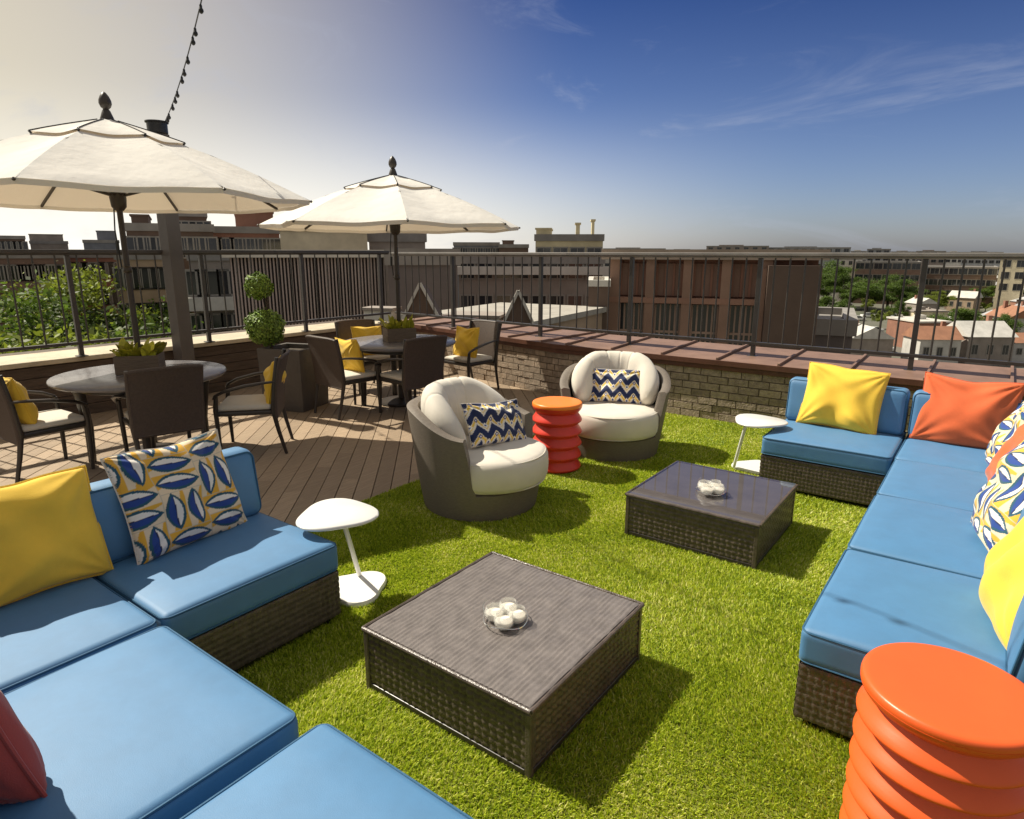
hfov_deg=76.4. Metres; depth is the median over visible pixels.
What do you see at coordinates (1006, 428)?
throw pillow
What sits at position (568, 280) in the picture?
building
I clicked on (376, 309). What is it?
roof vent
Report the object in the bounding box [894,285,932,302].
tree
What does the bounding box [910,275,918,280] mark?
window
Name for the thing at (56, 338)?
tree
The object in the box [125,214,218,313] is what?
building
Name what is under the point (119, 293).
window
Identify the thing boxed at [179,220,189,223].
window
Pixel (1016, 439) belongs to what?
throw pillow
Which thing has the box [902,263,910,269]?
window
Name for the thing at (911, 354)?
railing
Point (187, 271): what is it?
window
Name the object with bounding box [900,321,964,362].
house
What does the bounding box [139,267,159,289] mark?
window
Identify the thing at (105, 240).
building
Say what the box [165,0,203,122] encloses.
string lights
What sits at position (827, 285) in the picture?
tree
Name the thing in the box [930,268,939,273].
window
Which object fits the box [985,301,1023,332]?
house
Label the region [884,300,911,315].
tree
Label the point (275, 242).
window
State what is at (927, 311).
house
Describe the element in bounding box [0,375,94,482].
dining chair
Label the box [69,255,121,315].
building
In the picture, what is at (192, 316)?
window
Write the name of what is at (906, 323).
house
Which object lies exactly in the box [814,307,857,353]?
building
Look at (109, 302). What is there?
window
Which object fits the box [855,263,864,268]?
window
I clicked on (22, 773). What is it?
throw pillow
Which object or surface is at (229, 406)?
dining chair
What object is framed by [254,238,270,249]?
window
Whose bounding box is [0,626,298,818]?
sofa section
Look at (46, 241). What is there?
building
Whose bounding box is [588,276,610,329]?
building
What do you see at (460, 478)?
tub chair
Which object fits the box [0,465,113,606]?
throw pillow
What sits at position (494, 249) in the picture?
window
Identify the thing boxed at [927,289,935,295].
window
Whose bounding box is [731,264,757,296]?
upper window
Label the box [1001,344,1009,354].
window
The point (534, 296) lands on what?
window
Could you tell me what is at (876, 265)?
window
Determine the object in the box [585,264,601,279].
window
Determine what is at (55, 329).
tree
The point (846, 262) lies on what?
building
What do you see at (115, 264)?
window
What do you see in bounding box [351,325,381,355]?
chair pillow
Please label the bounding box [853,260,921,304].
building
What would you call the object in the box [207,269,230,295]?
window
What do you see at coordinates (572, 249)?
window
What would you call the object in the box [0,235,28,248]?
building
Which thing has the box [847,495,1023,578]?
sofa section
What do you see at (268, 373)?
chair pillow
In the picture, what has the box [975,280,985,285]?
window
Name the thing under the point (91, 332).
tree
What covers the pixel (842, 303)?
tree
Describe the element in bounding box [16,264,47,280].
window
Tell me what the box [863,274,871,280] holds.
window
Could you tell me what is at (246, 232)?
building
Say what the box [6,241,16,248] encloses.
window
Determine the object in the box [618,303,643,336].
lower window
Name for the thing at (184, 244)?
window
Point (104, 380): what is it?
dining table
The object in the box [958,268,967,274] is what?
window
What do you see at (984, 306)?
tree
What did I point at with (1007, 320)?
tree
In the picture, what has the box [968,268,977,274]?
window
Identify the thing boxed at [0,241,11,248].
window
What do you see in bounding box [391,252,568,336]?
railing
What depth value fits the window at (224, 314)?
38.35 m
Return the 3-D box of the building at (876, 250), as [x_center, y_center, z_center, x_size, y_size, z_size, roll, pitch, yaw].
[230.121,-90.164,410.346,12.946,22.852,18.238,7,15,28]
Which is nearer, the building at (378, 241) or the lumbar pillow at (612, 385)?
the lumbar pillow at (612, 385)
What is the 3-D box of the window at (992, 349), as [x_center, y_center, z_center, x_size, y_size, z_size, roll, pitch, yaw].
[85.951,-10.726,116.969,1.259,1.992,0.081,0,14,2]
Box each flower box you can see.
[109,337,166,374]
[378,314,415,342]
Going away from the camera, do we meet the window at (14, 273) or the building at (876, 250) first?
the window at (14, 273)
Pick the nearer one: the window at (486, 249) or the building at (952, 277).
the window at (486, 249)
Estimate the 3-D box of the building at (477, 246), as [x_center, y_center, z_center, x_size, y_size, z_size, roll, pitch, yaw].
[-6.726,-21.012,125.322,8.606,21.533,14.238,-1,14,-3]
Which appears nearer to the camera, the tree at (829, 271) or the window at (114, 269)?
the window at (114, 269)
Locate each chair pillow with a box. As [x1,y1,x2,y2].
[3,377,38,423]
[263,355,285,403]
[335,337,364,372]
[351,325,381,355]
[453,325,479,357]
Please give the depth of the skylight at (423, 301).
11.97 m
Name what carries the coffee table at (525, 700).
on the lawn at (671, 786)
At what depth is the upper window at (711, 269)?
19.85 m
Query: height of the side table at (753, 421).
0.470 m
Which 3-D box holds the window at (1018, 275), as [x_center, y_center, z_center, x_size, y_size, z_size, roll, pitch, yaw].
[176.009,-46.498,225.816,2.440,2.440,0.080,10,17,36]
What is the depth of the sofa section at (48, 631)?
2.38 m
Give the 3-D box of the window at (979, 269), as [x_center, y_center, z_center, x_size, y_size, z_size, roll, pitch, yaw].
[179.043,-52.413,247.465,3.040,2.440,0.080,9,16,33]
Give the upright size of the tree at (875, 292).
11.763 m
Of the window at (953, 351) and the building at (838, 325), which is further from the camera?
the window at (953, 351)
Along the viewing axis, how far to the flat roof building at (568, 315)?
18.05 m
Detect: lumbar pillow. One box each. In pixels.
[460,399,526,447]
[587,368,642,404]
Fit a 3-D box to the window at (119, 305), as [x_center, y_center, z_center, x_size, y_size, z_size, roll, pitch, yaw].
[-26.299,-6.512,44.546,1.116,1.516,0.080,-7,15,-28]
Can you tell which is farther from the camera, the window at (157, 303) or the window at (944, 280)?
the window at (944, 280)
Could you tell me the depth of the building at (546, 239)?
59.77 m
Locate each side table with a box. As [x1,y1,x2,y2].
[296,498,386,607]
[731,414,787,474]
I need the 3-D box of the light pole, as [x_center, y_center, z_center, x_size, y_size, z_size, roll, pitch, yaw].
[-3.922,-1.650,7.542,0.260,3.160,0.260,7,15,28]
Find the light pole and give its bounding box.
[144,119,194,360]
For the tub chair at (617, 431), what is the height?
0.858 m
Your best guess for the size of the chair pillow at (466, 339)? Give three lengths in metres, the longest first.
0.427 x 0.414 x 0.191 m
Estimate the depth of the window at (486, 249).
116.40 m
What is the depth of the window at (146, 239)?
51.01 m
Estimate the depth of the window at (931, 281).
256.74 m
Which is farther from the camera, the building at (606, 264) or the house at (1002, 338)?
the building at (606, 264)
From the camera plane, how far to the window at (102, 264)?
68.20 m
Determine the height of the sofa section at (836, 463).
0.760 m
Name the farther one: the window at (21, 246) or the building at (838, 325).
the window at (21, 246)
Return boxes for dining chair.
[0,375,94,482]
[111,363,205,451]
[212,349,293,453]
[305,335,381,419]
[334,319,389,394]
[374,335,447,412]
[443,320,501,389]
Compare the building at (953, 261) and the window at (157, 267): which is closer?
the window at (157, 267)
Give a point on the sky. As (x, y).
(895, 125)
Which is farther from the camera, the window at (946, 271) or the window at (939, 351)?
the window at (946, 271)
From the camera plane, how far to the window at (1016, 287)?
226.85 m
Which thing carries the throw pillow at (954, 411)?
on the sofa section at (944, 454)
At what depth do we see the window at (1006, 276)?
227.87 m
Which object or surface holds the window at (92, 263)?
in the building at (107, 263)
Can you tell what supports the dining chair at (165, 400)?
on the deck
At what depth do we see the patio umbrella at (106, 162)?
4.78 m
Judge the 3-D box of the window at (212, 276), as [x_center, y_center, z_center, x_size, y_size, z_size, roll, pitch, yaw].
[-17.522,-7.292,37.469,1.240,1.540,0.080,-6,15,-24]
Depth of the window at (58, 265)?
59.76 m
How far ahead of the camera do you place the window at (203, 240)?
52.54 m
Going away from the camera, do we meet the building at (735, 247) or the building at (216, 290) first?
the building at (216, 290)
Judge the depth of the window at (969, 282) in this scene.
250.15 m
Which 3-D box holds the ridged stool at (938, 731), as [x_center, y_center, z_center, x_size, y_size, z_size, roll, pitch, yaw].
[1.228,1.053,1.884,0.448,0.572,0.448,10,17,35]
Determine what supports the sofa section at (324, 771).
on the lawn at (671, 786)
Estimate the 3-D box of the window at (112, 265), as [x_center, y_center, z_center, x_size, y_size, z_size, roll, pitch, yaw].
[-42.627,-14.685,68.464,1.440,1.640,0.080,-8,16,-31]
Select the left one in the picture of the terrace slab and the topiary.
the topiary
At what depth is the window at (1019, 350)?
120.95 m
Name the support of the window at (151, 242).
in the building at (142, 231)
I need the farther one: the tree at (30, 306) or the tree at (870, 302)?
the tree at (870, 302)
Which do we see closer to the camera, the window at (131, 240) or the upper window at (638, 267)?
the upper window at (638, 267)
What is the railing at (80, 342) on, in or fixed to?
on the clad parapet at (234, 353)
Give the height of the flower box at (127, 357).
0.306 m
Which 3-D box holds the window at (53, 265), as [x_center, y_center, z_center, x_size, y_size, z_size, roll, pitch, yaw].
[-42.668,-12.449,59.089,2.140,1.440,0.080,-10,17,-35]
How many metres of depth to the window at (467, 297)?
37.40 m
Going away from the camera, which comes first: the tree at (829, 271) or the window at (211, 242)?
the window at (211, 242)
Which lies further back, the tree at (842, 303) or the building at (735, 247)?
the building at (735, 247)
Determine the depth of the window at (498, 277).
37.03 m
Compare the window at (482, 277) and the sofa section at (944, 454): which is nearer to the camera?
the sofa section at (944, 454)
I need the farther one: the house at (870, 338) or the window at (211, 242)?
the house at (870, 338)
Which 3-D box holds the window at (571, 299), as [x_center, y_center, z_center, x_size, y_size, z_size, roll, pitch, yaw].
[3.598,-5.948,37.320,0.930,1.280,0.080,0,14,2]
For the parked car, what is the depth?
203.57 m
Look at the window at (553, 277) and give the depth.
36.94 m
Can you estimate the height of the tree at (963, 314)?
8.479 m
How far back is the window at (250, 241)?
59.55 m
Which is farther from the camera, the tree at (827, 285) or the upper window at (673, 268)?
the tree at (827, 285)
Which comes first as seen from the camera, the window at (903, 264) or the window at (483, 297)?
the window at (483, 297)
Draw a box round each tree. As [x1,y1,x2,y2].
[0,260,165,342]
[0,269,144,350]
[0,310,128,347]
[0,318,132,353]
[7,295,210,343]
[13,322,159,352]
[95,309,203,343]
[145,295,194,332]
[819,295,838,306]
[820,259,862,296]
[821,272,867,300]
[831,297,855,308]
[844,278,897,310]
[861,299,875,312]
[870,309,893,324]
[872,273,917,307]
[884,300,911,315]
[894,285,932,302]
[903,294,914,303]
[923,291,956,307]
[926,307,998,321]
[969,286,995,300]
[979,303,992,312]
[997,313,1023,332]
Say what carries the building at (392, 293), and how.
on the ground at (859, 309)
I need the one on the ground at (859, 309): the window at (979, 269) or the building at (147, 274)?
the building at (147, 274)
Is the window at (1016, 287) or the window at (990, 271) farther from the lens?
the window at (990, 271)
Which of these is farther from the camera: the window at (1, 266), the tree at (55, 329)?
the window at (1, 266)
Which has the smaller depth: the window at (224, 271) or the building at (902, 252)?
the window at (224, 271)
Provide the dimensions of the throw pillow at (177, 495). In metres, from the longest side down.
0.567 x 0.523 x 0.201 m
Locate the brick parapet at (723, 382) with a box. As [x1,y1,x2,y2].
[397,315,1023,435]
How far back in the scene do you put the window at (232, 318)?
38.39 m
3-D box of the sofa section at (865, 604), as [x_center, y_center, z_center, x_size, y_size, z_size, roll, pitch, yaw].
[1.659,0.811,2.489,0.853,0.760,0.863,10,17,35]
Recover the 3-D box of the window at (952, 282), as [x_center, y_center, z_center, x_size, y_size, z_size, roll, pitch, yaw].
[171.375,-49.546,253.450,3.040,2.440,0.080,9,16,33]
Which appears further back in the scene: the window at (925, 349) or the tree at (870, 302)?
the tree at (870, 302)
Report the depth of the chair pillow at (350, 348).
7.15 m
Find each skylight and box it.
[401,283,440,319]
[503,290,534,323]
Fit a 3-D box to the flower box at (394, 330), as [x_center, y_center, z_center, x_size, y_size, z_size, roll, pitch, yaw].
[-1.351,-0.966,7.617,0.396,0.317,0.385,-6,15,-25]
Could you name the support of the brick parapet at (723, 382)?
on the terrace slab
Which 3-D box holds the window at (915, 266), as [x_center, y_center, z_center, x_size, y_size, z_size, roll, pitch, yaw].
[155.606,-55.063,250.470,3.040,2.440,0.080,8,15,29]
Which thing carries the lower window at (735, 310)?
in the brick building at (794, 299)
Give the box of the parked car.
[860,313,874,317]
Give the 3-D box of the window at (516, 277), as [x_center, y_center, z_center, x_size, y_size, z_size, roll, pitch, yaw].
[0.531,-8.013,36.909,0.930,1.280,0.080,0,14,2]
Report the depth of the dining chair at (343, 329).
8.51 m
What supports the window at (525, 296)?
in the building at (568, 280)
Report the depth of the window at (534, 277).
36.97 m
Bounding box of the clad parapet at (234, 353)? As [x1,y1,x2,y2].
[0,319,388,413]
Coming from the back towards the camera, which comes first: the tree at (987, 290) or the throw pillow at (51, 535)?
the tree at (987, 290)
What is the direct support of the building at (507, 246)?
on the ground at (859, 309)
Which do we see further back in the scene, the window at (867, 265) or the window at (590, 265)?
the window at (867, 265)
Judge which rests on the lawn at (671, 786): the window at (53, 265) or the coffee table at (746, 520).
the coffee table at (746, 520)
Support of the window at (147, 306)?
in the building at (147, 274)
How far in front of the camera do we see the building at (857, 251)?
414.08 m
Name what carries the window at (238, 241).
in the building at (246, 232)
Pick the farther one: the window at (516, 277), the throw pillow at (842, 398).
the window at (516, 277)
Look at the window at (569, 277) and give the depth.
36.91 m
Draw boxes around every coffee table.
[361,551,644,780]
[625,461,797,569]
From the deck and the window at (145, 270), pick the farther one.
the window at (145, 270)
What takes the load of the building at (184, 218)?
on the ground at (859, 309)
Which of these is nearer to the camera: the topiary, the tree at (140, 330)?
the topiary
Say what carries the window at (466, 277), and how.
in the building at (568, 280)
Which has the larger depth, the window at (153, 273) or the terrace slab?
the window at (153, 273)
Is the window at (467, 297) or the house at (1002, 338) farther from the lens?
the house at (1002, 338)
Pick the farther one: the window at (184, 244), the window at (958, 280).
the window at (958, 280)
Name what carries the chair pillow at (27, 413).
on the dining chair at (14, 430)
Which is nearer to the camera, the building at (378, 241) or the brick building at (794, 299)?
the brick building at (794, 299)
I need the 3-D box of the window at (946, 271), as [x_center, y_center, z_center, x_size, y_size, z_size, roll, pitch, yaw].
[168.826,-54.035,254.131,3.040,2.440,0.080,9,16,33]
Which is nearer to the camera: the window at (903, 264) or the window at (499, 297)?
the window at (499, 297)
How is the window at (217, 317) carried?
in the building at (216, 290)
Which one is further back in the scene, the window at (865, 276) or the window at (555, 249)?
the window at (865, 276)
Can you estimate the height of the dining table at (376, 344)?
0.742 m
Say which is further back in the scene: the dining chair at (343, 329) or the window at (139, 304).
the window at (139, 304)
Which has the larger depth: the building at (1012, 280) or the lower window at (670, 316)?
the building at (1012, 280)
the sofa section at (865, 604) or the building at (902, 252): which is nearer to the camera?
the sofa section at (865, 604)
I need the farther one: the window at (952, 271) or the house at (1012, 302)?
the window at (952, 271)
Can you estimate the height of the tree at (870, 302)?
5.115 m
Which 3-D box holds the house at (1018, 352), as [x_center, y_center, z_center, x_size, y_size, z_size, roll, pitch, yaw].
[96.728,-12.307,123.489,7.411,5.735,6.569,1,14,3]
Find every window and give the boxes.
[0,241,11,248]
[0,265,5,280]
[0,265,16,280]
[5,264,36,280]
[5,266,25,279]
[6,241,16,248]
[12,241,22,248]
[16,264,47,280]
[18,241,28,248]
[26,264,55,280]
[37,264,65,278]
[71,262,87,274]
[80,262,97,276]
[89,262,106,276]
[93,289,110,304]
[99,262,114,277]
[107,262,116,275]
[110,289,118,304]
[110,289,121,303]
[112,267,133,289]
[117,303,128,313]
[121,267,142,289]
[126,236,144,249]
[126,303,144,309]
[132,267,151,289]
[135,302,153,319]
[136,236,157,249]
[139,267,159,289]
[145,302,163,320]
[148,236,160,249]
[149,267,164,288]
[157,267,164,288]
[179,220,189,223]
[181,236,194,258]
[185,269,209,296]
[186,236,206,249]
[190,313,213,334]
[194,269,220,296]
[198,237,218,249]
[199,313,224,333]
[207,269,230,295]
[213,312,234,330]
[216,269,232,295]
[217,237,222,249]
[217,237,234,249]
[221,312,235,331]
[229,237,246,249]
[242,238,258,249]
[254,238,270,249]
[266,238,280,249]
[459,264,475,279]
[460,294,475,307]
[468,248,477,251]
[477,264,493,279]
[477,294,493,304]
[483,248,492,251]
[490,248,498,251]
[496,264,511,279]
[496,294,511,302]
[514,264,529,279]
[514,294,528,303]
[532,264,547,279]
[532,294,546,303]
[536,247,551,251]
[549,264,565,279]
[549,294,564,304]
[553,247,567,251]
[567,264,583,279]
[567,294,582,305]
[569,247,584,251]
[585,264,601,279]
[586,247,601,251]
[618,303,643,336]
[620,263,645,294]
[653,304,680,339]
[655,263,683,295]
[689,304,718,342]
[692,264,721,296]
[727,305,753,345]
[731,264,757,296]
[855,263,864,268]
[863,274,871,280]
[864,263,873,268]
[872,274,881,280]
[874,263,882,268]
[883,263,891,268]
[892,263,901,269]
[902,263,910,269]
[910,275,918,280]
[911,263,920,269]
[922,347,929,354]
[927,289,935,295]
[928,279,937,284]
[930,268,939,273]
[936,347,942,355]
[937,279,946,284]
[939,268,948,273]
[947,279,956,285]
[949,268,958,274]
[950,347,956,356]
[956,279,966,285]
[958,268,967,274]
[966,279,975,285]
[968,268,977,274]
[970,344,978,354]
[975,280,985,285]
[977,268,987,274]
[985,280,995,285]
[985,344,994,354]
[987,269,997,274]
[998,283,1007,290]
[1000,272,1009,278]
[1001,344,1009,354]
[1002,260,1011,266]
[1012,284,1020,290]
[1014,272,1023,278]
[1016,260,1023,266]
[1016,348,1022,354]
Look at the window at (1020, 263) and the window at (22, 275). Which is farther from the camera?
the window at (1020, 263)
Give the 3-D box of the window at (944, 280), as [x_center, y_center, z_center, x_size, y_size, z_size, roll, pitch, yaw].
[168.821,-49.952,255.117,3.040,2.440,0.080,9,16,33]
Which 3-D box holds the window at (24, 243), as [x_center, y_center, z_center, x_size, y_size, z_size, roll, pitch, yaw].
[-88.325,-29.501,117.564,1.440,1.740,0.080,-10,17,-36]
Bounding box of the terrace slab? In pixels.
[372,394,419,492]
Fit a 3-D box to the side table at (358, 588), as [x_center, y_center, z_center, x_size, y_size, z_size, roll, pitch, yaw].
[-0.868,0.746,3.349,0.419,0.475,0.398,-2,14,-10]
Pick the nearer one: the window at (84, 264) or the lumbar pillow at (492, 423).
the lumbar pillow at (492, 423)
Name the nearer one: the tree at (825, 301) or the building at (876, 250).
the tree at (825, 301)
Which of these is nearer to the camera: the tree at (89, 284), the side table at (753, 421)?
the side table at (753, 421)
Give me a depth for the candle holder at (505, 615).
2.64 m
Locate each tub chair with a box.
[407,376,548,522]
[560,351,670,462]
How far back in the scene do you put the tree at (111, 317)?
38.77 m
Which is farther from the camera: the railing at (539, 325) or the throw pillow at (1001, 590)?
the railing at (539, 325)
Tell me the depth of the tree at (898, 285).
231.40 m
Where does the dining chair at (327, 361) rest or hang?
on the deck
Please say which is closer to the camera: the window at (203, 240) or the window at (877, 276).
the window at (203, 240)
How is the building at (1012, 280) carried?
on the ground at (859, 309)
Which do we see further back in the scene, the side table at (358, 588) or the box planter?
the box planter
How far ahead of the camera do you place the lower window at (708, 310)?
20.14 m
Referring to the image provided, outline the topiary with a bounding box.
[243,271,285,348]
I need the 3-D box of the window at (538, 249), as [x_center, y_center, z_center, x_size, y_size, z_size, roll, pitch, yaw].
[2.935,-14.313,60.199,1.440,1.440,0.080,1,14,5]
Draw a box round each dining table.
[46,360,226,462]
[347,334,455,405]
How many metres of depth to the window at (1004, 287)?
228.77 m
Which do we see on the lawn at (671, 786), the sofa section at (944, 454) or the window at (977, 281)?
the sofa section at (944, 454)
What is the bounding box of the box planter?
[257,343,328,412]
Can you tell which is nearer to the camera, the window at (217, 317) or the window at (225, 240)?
the window at (217, 317)
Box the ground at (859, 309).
[819,285,1023,368]
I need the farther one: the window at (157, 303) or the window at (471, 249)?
the window at (471, 249)
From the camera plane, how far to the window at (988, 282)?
246.78 m
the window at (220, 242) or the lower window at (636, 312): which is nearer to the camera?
the lower window at (636, 312)
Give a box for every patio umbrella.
[0,92,312,453]
[257,156,519,406]
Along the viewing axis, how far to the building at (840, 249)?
387.69 m
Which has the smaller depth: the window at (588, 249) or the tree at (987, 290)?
the window at (588, 249)
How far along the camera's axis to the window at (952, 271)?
252.45 m
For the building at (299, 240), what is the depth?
40.92 m
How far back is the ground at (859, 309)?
222.09 m
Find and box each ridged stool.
[532,396,582,473]
[839,642,1023,818]
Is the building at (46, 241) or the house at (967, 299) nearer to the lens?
the building at (46, 241)
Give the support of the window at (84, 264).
in the building at (107, 263)
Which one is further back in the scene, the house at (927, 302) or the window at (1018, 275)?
the window at (1018, 275)
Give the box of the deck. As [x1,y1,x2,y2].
[0,361,555,526]
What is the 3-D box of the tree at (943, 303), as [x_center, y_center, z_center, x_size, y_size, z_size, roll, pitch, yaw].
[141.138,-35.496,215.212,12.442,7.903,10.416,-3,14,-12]
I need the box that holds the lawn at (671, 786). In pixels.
[235,412,868,818]
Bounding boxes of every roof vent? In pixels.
[360,306,401,321]
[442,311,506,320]
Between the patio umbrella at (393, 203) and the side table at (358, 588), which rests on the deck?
the patio umbrella at (393, 203)
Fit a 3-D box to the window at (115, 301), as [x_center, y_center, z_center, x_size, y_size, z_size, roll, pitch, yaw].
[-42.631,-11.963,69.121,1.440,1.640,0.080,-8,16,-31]
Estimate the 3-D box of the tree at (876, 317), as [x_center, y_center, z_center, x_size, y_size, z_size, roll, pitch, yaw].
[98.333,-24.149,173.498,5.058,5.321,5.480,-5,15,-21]
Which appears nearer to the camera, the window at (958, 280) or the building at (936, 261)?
the window at (958, 280)
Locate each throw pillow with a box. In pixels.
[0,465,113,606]
[0,690,47,803]
[100,429,246,564]
[796,362,890,434]
[909,371,1023,448]
[970,440,1023,551]
[979,517,1023,649]
[985,401,1023,464]
[985,424,1023,480]
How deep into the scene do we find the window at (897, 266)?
253.50 m
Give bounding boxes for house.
[851,320,894,357]
[886,314,951,347]
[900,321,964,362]
[901,306,949,317]
[905,295,936,308]
[946,289,982,311]
[947,315,1018,365]
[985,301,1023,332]
[1010,296,1023,304]
[1011,333,1023,361]
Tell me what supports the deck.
on the terrace slab
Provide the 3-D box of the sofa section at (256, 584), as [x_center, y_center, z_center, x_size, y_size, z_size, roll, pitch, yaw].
[-1.410,0.677,3.027,0.853,0.760,0.829,10,17,35]
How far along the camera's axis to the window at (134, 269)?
44.29 m
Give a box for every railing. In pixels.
[0,249,390,357]
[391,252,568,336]
[565,252,1023,370]
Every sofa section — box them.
[0,577,156,693]
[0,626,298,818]
[90,447,340,670]
[180,724,473,818]
[759,377,909,504]
[793,549,1023,737]
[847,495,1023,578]
[876,460,987,511]
[895,390,1023,472]
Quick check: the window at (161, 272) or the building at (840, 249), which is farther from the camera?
the building at (840, 249)
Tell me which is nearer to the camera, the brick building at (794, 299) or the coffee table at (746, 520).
the coffee table at (746, 520)
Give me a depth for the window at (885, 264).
255.18 m
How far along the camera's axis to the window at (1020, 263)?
224.97 m
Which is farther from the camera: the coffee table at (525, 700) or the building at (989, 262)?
the building at (989, 262)
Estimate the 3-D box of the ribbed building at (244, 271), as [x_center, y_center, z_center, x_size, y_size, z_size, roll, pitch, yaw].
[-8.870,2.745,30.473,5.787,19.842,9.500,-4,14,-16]
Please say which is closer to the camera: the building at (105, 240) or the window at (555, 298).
the window at (555, 298)
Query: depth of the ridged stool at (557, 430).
5.22 m
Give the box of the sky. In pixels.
[0,0,1023,252]
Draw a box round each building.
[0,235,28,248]
[0,255,75,335]
[28,234,68,248]
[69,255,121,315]
[82,230,119,249]
[112,255,167,327]
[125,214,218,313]
[178,213,210,223]
[185,255,235,334]
[213,212,280,249]
[221,249,386,329]
[277,230,367,249]
[367,233,426,305]
[384,248,460,311]
[401,302,606,333]
[452,242,499,307]
[457,256,608,307]
[498,240,528,251]
[534,219,604,251]
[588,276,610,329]
[601,249,830,350]
[603,247,665,275]
[706,245,768,248]
[769,246,850,273]
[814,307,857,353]
[835,259,862,300]
[851,250,866,259]
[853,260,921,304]
[866,248,890,260]
[890,251,915,260]
[915,250,945,284]
[918,265,998,305]
[945,251,961,264]
[961,251,1003,274]
[992,259,1023,309]
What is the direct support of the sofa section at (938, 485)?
on the lawn at (671, 786)
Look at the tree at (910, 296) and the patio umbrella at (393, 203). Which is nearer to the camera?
the patio umbrella at (393, 203)
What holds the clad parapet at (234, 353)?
on the terrace slab
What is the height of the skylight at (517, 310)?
0.922 m
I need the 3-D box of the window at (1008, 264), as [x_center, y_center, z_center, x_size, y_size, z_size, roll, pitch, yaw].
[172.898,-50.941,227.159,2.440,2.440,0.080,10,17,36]
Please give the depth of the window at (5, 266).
58.22 m
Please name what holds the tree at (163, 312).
on the ground at (859, 309)
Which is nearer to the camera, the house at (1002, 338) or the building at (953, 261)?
the house at (1002, 338)
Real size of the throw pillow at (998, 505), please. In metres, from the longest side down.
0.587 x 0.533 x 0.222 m
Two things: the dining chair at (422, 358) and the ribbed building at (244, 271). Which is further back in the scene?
the ribbed building at (244, 271)
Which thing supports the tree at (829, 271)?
on the ground at (859, 309)
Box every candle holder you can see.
[483,600,527,629]
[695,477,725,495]

